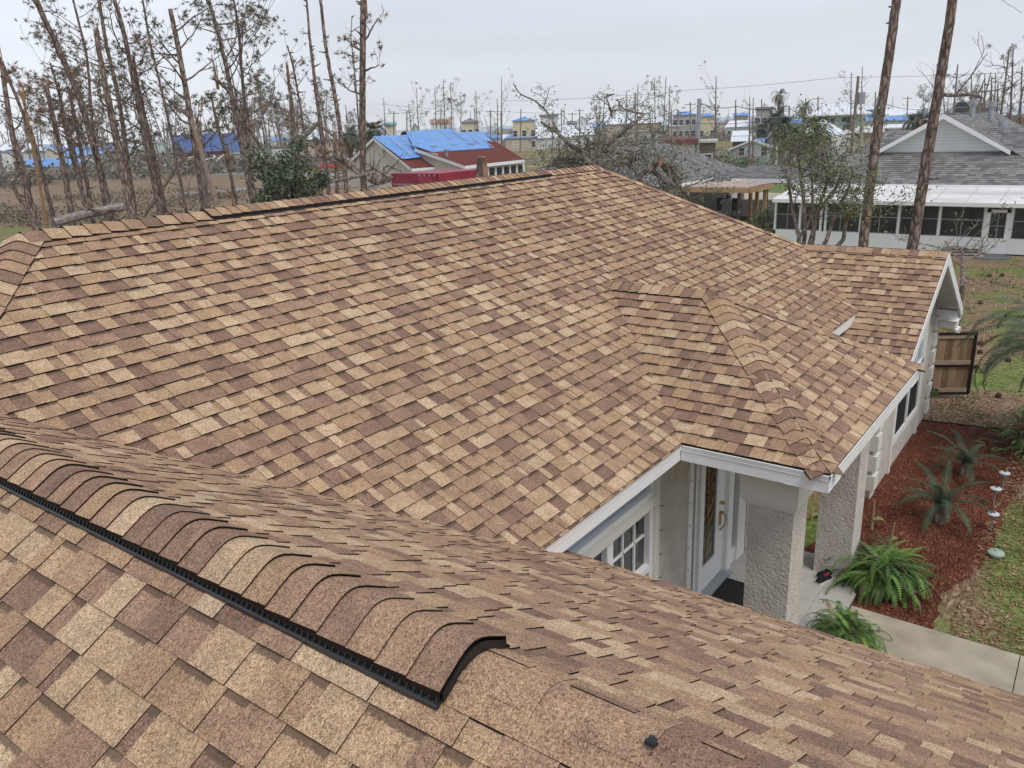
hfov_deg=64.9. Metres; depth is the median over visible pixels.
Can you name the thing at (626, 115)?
pine tree
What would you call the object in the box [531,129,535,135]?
window
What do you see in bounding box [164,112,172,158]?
pine tree
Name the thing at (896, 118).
house
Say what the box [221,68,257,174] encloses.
pine tree
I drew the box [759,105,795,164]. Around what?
palm tree
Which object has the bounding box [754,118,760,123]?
window
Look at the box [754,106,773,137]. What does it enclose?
house
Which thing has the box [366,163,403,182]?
fallen branch
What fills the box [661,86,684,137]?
pine tree
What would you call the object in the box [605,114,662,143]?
house
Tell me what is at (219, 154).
motorhome
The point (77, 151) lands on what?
house
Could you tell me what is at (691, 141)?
mobile home
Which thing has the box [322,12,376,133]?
pine tree
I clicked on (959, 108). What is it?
window
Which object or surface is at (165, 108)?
pine tree
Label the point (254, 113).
pine tree
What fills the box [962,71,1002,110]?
pine tree
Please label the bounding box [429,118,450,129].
house
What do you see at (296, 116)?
pine tree
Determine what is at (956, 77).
pine tree
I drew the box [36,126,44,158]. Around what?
pine tree
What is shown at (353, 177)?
fallen branch
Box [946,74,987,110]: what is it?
pine tree
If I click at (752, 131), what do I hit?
pine tree
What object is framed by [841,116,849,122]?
window
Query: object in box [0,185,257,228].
undergrowth
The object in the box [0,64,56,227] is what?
pine tree
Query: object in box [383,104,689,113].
power line
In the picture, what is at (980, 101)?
pine tree
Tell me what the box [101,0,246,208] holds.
pine tree
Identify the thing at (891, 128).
house
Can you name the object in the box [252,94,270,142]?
pine tree
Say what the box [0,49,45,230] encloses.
pine tree
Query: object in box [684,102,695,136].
utility pole
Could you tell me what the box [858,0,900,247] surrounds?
pine tree
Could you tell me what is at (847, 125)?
palm tree
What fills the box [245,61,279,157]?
pine tree
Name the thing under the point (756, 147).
door
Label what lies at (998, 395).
pine cone
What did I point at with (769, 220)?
shrub
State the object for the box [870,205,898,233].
window
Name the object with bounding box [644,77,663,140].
pine tree
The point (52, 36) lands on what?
pine tree
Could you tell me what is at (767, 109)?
power line
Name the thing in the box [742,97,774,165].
pine tree
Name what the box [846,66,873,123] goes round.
pine tree
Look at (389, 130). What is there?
house
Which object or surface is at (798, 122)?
house
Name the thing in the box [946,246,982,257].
stone stack
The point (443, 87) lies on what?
pine tree
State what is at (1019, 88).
pine tree
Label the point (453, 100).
pine tree
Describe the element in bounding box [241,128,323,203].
magnolia
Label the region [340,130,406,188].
fallen branch
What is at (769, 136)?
house
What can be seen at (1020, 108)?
pine tree
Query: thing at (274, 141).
house
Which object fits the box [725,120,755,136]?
house
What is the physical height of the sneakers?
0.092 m
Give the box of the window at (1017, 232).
[1010,208,1023,239]
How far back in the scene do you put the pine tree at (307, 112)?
228.83 m
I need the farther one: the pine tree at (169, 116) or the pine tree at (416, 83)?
the pine tree at (169, 116)
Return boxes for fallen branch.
[0,180,57,228]
[285,108,350,157]
[289,100,355,141]
[326,140,411,191]
[334,145,374,174]
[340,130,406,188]
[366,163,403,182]
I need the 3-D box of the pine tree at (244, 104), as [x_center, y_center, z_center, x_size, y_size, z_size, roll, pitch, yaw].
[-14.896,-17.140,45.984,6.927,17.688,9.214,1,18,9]
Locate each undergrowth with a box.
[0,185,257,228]
[523,148,793,167]
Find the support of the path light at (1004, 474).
on the mulch bed
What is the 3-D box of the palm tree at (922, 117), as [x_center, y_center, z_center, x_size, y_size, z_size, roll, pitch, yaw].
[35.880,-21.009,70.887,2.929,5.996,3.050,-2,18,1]
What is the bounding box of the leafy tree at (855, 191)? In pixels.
[748,93,936,245]
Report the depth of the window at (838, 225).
37.61 m
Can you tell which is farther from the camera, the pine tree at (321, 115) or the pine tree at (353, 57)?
the pine tree at (321, 115)
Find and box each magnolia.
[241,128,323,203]
[247,182,292,202]
[289,167,335,197]
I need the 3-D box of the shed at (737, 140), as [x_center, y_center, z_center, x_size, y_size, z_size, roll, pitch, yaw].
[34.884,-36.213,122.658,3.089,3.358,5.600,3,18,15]
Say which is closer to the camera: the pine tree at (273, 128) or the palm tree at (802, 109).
the palm tree at (802, 109)
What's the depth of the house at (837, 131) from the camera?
106.27 m
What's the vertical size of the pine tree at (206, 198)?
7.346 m
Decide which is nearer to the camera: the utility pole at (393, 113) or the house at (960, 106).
the house at (960, 106)
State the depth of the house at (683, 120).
238.72 m
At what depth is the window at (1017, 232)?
33.52 m
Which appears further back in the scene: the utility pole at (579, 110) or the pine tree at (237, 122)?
the utility pole at (579, 110)
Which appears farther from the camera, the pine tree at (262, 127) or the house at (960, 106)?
the pine tree at (262, 127)
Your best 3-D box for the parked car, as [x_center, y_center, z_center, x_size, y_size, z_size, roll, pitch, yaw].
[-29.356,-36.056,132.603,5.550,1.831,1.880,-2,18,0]
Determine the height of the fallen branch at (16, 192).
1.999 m
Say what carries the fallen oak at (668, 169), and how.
on the ground at (1010, 402)
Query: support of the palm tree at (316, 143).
on the ground at (1010, 402)
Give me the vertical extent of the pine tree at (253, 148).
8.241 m
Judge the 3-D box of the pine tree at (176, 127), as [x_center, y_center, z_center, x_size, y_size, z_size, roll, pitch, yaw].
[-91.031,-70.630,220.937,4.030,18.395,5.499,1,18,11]
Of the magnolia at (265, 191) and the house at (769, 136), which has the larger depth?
the house at (769, 136)
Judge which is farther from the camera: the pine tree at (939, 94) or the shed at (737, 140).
the shed at (737, 140)
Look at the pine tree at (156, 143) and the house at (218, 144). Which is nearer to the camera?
the pine tree at (156, 143)
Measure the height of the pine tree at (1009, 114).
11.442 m
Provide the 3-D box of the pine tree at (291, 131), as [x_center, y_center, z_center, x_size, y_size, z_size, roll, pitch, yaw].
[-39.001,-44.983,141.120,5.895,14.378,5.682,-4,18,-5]
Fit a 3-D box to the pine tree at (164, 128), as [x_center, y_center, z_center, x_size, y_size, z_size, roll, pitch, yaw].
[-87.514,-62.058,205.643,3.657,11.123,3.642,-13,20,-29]
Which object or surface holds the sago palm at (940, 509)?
on the mulch bed
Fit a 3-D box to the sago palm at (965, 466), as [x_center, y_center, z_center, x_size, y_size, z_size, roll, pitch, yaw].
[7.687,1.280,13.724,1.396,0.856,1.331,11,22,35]
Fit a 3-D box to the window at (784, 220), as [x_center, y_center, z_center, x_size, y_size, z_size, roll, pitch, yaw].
[13.346,-8.158,38.991,1.100,1.350,0.035,11,22,35]
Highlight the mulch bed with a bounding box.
[804,421,1023,628]
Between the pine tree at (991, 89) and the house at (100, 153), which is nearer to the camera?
the pine tree at (991, 89)
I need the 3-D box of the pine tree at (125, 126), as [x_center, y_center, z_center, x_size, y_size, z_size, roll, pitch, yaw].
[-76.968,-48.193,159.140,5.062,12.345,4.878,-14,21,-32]
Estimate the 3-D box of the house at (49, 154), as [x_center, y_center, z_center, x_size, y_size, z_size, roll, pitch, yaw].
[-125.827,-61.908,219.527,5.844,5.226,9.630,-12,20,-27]
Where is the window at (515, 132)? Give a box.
[513,130,517,136]
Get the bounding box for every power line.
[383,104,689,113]
[527,71,1023,100]
[689,117,857,123]
[701,103,848,139]
[854,104,929,140]
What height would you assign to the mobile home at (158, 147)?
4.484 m
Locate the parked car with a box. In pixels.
[316,159,347,170]
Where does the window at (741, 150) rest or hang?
in the house at (742, 149)
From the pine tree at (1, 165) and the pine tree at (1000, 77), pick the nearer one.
the pine tree at (1000, 77)
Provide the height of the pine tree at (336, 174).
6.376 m
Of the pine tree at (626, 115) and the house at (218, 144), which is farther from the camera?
the house at (218, 144)
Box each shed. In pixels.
[731,135,751,146]
[732,130,754,135]
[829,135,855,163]
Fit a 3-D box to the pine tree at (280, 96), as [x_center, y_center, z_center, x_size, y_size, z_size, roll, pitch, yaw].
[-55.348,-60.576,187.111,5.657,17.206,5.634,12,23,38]
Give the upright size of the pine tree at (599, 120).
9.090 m
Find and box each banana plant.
[810,512,817,519]
[870,500,886,529]
[887,521,900,548]
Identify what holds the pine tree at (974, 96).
on the ground at (1010, 402)
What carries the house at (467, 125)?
on the ground at (1010, 402)
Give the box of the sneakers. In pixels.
[815,569,832,584]
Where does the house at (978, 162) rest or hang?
on the ground at (1010, 402)
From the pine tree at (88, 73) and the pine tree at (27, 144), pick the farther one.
the pine tree at (27, 144)
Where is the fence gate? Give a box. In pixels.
[930,330,977,394]
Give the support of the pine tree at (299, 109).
on the ground at (1010, 402)
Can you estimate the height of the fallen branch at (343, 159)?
1.345 m
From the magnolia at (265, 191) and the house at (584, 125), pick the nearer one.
the magnolia at (265, 191)
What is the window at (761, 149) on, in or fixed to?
in the house at (742, 149)
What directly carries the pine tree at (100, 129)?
on the ground at (1010, 402)
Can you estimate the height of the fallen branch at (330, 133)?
3.062 m
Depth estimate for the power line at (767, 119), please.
65.31 m
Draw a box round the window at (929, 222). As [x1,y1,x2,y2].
[898,205,939,235]
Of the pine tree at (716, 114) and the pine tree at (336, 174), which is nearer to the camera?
the pine tree at (336, 174)
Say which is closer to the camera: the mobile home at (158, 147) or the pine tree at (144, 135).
the pine tree at (144, 135)
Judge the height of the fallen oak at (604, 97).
7.405 m
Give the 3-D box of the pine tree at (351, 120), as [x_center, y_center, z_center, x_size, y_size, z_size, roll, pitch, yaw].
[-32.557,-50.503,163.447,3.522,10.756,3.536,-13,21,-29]
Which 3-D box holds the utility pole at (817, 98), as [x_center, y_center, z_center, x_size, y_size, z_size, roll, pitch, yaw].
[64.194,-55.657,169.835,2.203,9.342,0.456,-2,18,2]
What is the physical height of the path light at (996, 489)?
0.312 m
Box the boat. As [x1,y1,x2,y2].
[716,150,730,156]
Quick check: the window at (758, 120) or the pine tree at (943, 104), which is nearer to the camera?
the pine tree at (943, 104)
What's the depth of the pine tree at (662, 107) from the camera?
113.68 m
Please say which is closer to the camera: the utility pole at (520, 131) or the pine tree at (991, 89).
the pine tree at (991, 89)
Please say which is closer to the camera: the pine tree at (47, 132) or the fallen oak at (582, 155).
the fallen oak at (582, 155)
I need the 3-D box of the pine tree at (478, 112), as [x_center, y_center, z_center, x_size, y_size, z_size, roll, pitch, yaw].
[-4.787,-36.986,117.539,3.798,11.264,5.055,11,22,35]
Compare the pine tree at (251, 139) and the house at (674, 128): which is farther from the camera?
the house at (674, 128)
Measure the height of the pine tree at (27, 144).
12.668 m
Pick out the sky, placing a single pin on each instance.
(579, 48)
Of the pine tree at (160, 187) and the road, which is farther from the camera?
the road
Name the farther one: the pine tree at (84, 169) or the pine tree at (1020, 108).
the pine tree at (1020, 108)
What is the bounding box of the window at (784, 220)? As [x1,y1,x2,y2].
[776,202,799,229]
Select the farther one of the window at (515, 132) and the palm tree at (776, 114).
the window at (515, 132)
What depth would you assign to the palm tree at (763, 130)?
109.31 m
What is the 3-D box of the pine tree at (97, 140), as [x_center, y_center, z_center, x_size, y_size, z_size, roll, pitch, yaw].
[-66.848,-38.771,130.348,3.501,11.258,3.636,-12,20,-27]
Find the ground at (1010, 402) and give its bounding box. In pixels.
[0,114,1023,692]
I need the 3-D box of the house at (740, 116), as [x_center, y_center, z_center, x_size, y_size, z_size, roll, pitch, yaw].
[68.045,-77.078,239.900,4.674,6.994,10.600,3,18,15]
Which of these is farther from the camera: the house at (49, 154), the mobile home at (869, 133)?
the house at (49, 154)
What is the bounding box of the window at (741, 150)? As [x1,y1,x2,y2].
[738,147,744,155]
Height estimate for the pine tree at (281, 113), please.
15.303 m
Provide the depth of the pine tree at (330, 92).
178.94 m
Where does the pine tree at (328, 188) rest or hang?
on the ground at (1010, 402)
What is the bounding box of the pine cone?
[995,393,1001,397]
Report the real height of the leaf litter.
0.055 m
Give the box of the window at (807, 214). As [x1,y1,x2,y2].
[800,203,824,230]
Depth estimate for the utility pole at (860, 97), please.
71.59 m
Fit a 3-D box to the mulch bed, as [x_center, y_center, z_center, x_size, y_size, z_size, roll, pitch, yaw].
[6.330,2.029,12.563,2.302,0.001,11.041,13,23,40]
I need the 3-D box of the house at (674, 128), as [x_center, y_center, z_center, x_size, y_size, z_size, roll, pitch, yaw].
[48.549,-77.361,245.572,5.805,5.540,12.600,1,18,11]
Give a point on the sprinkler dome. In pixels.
(994, 553)
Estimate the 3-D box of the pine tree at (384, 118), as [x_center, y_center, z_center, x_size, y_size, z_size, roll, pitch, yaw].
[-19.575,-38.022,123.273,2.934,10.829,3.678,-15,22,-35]
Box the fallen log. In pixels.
[45,188,124,227]
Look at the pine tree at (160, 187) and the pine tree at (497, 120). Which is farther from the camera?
the pine tree at (497, 120)
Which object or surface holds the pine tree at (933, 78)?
on the ground at (1010, 402)
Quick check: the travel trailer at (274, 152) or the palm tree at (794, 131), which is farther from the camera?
the travel trailer at (274, 152)
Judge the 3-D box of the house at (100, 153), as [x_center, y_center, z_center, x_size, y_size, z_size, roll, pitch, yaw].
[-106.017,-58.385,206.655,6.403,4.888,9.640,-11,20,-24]
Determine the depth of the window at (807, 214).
38.37 m
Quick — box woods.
[0,114,1023,187]
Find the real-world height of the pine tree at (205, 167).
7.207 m
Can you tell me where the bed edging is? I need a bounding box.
[921,419,1007,428]
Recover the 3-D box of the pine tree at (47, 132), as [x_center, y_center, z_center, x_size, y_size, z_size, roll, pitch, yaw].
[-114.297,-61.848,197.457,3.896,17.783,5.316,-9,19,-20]
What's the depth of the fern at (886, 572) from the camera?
10.43 m
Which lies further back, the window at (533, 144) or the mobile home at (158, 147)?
the mobile home at (158, 147)
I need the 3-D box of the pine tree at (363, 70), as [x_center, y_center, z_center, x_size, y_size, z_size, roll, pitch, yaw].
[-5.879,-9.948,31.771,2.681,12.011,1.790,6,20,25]
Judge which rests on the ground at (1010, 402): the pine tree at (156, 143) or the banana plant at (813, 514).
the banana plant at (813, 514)
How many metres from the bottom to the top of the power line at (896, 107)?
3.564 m
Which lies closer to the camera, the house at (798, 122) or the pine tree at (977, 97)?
the pine tree at (977, 97)
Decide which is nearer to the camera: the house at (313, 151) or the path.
the path
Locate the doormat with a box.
[712,578,743,605]
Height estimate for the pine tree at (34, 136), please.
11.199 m
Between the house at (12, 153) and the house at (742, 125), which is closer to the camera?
the house at (12, 153)
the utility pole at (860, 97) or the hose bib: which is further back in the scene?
the utility pole at (860, 97)
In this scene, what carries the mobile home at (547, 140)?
on the ground at (1010, 402)
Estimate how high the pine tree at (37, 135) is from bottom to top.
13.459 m
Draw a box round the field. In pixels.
[0,175,350,225]
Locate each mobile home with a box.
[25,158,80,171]
[128,145,172,158]
[503,132,570,149]
[661,137,698,151]
[698,139,717,158]
[844,126,883,149]
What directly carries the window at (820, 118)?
in the house at (835, 109)
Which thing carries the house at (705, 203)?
on the ground at (1010, 402)
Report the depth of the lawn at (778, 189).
69.71 m
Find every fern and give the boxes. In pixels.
[806,599,891,652]
[824,530,949,614]
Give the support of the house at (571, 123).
on the ground at (1010, 402)
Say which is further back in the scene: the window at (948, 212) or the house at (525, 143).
the house at (525, 143)
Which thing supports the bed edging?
on the mulch bed
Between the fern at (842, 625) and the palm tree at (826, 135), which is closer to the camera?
the fern at (842, 625)
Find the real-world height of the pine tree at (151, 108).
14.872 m
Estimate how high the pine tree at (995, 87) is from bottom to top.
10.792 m
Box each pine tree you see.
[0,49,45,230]
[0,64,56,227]
[0,95,9,176]
[0,109,9,143]
[3,39,110,223]
[4,27,116,223]
[12,0,123,220]
[14,19,155,218]
[15,129,29,145]
[17,82,104,225]
[18,80,48,228]
[20,122,37,156]
[21,0,141,220]
[23,69,91,223]
[23,120,30,158]
[27,0,185,215]
[30,113,46,157]
[32,94,49,143]
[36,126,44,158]
[43,125,57,151]
[59,0,176,214]
[60,131,69,171]
[83,99,109,154]
[86,110,103,179]
[87,104,111,158]
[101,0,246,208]
[102,46,168,214]
[111,111,132,157]
[114,90,140,162]
[131,0,213,211]
[141,137,204,217]
[142,90,171,168]
[147,114,165,168]
[150,130,161,155]
[160,111,177,158]
[160,119,173,138]
[161,100,176,134]
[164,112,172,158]
[172,94,188,133]
[180,0,293,202]
[189,0,306,200]
[189,113,219,206]
[192,68,257,204]
[194,110,210,208]
[210,55,288,192]
[215,97,237,171]
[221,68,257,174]
[226,143,233,204]
[237,89,254,153]
[243,101,264,177]
[243,111,261,174]
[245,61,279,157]
[246,125,259,173]
[247,94,263,147]
[248,96,271,149]
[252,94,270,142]
[252,115,271,145]
[256,61,299,189]
[259,88,282,148]
[260,113,282,154]
[262,97,284,148]
[263,99,282,148]
[266,86,282,148]
[278,89,304,163]
[279,45,316,188]
[280,98,302,160]
[280,102,295,152]
[289,93,306,134]
[289,102,302,165]
[301,0,330,194]
[303,106,312,130]
[304,71,340,144]
[309,97,330,152]
[313,130,342,193]
[318,82,336,141]
[319,0,348,191]
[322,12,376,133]
[322,113,332,144]
[329,0,387,189]
[346,108,357,137]
[376,98,390,135]
[396,104,414,130]
[407,82,430,130]
[422,97,450,129]
[433,80,461,128]
[442,77,457,127]
[442,93,466,131]
[469,91,491,133]
[487,97,508,142]
[501,68,513,145]
[591,106,615,139]
[618,90,641,141]
[632,75,665,141]
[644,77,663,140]
[653,80,671,137]
[658,104,670,124]
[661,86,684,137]
[700,61,729,158]
[709,101,720,142]
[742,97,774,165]
[743,91,763,164]
[835,71,868,129]
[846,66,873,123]
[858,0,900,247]
[870,98,876,125]
[906,0,1022,249]
[915,84,928,112]
[917,62,957,112]
[924,92,931,113]
[935,64,970,112]
[941,97,955,112]
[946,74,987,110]
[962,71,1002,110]
[962,79,984,111]
[964,84,988,108]
[965,84,998,112]
[965,92,997,110]
[973,70,1004,110]
[976,51,1023,120]
[983,73,999,110]
[986,36,1023,125]
[990,76,1006,109]
[1005,62,1023,124]
[1012,84,1023,121]
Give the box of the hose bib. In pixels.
[930,382,938,416]
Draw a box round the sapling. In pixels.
[882,197,1023,325]
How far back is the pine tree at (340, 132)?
38.69 m
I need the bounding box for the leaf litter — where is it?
[852,259,1023,655]
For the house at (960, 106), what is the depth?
125.40 m
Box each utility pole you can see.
[389,111,398,134]
[520,109,520,151]
[575,109,583,144]
[677,109,678,136]
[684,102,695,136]
[695,98,701,153]
[735,107,736,130]
[816,96,822,109]
[849,76,865,153]
[858,114,864,149]
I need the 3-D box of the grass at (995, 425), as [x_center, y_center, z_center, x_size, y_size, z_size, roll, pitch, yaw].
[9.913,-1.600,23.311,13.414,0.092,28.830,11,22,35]
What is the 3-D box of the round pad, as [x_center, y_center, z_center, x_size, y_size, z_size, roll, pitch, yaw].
[20.035,-5.320,33.736,1.500,0.035,1.500,11,22,35]
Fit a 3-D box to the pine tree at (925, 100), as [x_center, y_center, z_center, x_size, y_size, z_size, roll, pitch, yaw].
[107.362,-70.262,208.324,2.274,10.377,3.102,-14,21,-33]
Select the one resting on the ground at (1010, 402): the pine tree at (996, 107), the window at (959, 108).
the pine tree at (996, 107)
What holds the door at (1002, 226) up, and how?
in the house at (978, 162)
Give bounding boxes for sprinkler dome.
[987,548,1004,558]
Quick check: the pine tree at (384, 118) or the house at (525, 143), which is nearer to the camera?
the pine tree at (384, 118)
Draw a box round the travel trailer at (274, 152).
[255,149,290,159]
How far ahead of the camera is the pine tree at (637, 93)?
112.03 m
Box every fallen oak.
[511,75,669,157]
[513,88,674,188]
[583,97,741,211]
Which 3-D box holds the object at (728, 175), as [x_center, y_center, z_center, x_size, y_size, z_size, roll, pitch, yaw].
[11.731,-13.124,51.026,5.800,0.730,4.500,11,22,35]
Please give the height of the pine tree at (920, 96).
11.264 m
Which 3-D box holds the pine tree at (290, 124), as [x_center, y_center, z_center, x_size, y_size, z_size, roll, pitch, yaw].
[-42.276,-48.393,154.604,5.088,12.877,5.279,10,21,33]
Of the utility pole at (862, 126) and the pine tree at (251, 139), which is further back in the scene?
the pine tree at (251, 139)
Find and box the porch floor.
[728,546,858,628]
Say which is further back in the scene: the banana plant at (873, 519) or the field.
the field
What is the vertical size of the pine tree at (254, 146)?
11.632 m
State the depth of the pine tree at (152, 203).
50.15 m
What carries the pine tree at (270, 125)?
on the ground at (1010, 402)
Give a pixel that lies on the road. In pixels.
(242, 173)
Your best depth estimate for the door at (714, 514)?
10.59 m
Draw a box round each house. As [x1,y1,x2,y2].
[0,144,13,172]
[0,165,1023,767]
[11,149,22,166]
[21,142,46,160]
[46,147,58,157]
[63,146,86,159]
[86,146,110,160]
[173,133,241,160]
[272,137,287,145]
[299,131,337,145]
[300,145,358,161]
[350,129,524,191]
[385,122,396,135]
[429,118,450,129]
[460,118,478,131]
[482,132,500,143]
[489,127,504,134]
[500,128,554,134]
[504,135,537,151]
[512,117,535,147]
[535,125,593,147]
[539,114,558,126]
[539,141,742,213]
[566,121,576,124]
[576,116,587,128]
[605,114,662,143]
[627,125,666,140]
[662,121,680,137]
[672,111,696,136]
[700,112,713,137]
[717,119,733,130]
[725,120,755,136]
[728,138,797,164]
[733,112,748,120]
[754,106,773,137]
[766,132,781,163]
[772,99,1023,255]
[790,119,808,130]
[799,120,844,160]
[805,101,871,130]
[865,116,909,125]
[883,124,910,136]
[885,108,918,122]
[952,98,969,111]
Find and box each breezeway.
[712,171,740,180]
[732,165,822,219]
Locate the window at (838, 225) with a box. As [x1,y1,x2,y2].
[821,204,859,232]
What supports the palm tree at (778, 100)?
on the ground at (1010, 402)
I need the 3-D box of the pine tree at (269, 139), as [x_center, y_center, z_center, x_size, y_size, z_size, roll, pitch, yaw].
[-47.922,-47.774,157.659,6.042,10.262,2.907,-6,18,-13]
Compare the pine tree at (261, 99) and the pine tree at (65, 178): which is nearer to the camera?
the pine tree at (65, 178)
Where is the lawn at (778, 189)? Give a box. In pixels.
[738,161,812,192]
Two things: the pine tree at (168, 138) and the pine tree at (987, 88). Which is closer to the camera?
the pine tree at (987, 88)
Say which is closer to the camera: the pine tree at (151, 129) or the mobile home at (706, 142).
the mobile home at (706, 142)
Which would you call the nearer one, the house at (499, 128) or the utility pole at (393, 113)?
the utility pole at (393, 113)
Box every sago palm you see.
[891,460,998,534]
[920,428,1008,489]
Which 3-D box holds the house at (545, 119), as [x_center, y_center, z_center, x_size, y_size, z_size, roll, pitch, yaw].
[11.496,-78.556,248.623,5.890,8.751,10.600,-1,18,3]
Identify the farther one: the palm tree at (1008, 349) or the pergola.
the pergola
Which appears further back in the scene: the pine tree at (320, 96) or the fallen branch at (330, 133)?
the pine tree at (320, 96)
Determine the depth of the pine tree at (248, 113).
125.72 m
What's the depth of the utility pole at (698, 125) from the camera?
79.81 m
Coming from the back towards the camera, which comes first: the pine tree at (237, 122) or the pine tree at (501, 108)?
the pine tree at (501, 108)
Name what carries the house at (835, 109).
on the ground at (1010, 402)
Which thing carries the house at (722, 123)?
on the ground at (1010, 402)
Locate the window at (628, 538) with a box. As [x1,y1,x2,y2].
[567,476,660,578]
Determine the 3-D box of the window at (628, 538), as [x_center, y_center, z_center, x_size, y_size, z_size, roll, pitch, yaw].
[0.956,1.989,8.228,0.135,2.330,2.160,11,22,35]
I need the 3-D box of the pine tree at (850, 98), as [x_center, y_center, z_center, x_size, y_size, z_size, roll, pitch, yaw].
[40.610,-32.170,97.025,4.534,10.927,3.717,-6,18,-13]
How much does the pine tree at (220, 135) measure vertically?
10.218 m
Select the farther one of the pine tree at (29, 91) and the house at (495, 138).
the house at (495, 138)
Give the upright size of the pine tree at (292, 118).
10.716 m
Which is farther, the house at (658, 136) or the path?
the house at (658, 136)
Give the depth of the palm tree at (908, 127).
73.81 m
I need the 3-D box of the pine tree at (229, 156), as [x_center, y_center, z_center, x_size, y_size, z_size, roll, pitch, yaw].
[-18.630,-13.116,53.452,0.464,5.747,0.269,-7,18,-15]
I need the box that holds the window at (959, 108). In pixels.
[952,101,969,111]
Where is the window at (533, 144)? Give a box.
[531,140,535,146]
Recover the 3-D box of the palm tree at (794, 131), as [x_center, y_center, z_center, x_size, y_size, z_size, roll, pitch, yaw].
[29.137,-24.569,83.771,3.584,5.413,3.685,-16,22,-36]
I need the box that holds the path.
[850,606,1023,695]
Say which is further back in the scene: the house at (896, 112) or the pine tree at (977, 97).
the house at (896, 112)
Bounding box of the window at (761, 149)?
[760,147,767,155]
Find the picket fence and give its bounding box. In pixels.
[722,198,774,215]
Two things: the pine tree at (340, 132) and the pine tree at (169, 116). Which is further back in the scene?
the pine tree at (169, 116)
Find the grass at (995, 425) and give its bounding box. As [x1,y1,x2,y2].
[928,257,1023,653]
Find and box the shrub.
[745,205,773,230]
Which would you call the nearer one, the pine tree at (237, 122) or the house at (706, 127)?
the pine tree at (237, 122)
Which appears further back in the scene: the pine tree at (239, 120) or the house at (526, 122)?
the house at (526, 122)
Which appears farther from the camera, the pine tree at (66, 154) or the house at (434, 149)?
the pine tree at (66, 154)
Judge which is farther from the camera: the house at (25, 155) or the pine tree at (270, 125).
the house at (25, 155)
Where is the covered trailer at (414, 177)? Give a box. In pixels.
[391,169,475,186]
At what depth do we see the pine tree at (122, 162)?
40.39 m
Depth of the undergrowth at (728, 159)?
101.56 m
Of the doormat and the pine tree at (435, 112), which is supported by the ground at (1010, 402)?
the pine tree at (435, 112)
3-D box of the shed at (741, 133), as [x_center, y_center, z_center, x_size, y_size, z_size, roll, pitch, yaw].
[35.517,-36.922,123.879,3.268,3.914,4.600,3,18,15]
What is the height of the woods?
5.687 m
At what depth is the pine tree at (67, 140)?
52.07 m
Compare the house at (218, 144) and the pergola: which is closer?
the pergola
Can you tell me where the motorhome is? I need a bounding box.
[176,150,230,163]
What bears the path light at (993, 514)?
on the mulch bed
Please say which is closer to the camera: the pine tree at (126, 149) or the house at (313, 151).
the pine tree at (126, 149)
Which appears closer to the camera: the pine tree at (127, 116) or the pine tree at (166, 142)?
the pine tree at (127, 116)
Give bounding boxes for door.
[701,466,725,590]
[750,147,756,161]
[982,207,1011,253]
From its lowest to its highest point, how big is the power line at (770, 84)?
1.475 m
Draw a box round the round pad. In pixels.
[973,254,1010,259]
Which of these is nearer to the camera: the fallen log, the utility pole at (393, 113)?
the fallen log
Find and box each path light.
[987,511,999,530]
[990,486,1001,504]
[999,471,1010,488]
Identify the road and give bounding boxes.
[147,159,551,194]
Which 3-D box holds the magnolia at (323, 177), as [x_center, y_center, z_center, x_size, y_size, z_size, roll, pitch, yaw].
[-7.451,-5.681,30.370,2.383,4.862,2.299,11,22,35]
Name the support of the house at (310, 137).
on the ground at (1010, 402)
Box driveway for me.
[743,192,781,208]
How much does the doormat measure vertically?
0.012 m
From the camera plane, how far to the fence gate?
17.30 m
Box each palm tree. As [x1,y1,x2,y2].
[311,132,320,172]
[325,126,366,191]
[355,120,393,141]
[750,122,770,139]
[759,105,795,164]
[766,115,800,164]
[769,89,789,116]
[775,120,806,164]
[795,99,813,123]
[801,119,834,164]
[840,119,851,132]
[897,113,918,129]
[905,109,928,129]
[956,297,1023,462]
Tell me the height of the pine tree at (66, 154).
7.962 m
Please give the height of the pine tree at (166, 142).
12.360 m
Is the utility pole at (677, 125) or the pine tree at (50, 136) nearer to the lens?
the utility pole at (677, 125)
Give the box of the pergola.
[677,180,772,226]
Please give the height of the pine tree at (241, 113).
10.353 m
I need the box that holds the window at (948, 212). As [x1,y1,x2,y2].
[939,206,984,237]
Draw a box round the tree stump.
[476,156,487,176]
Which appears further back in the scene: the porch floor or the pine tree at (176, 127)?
the pine tree at (176, 127)
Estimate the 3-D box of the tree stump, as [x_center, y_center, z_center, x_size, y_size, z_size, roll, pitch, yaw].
[-0.555,-1.728,16.183,0.279,5.462,0.353,11,22,35]
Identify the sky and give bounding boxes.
[0,0,1023,144]
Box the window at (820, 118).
[809,116,830,122]

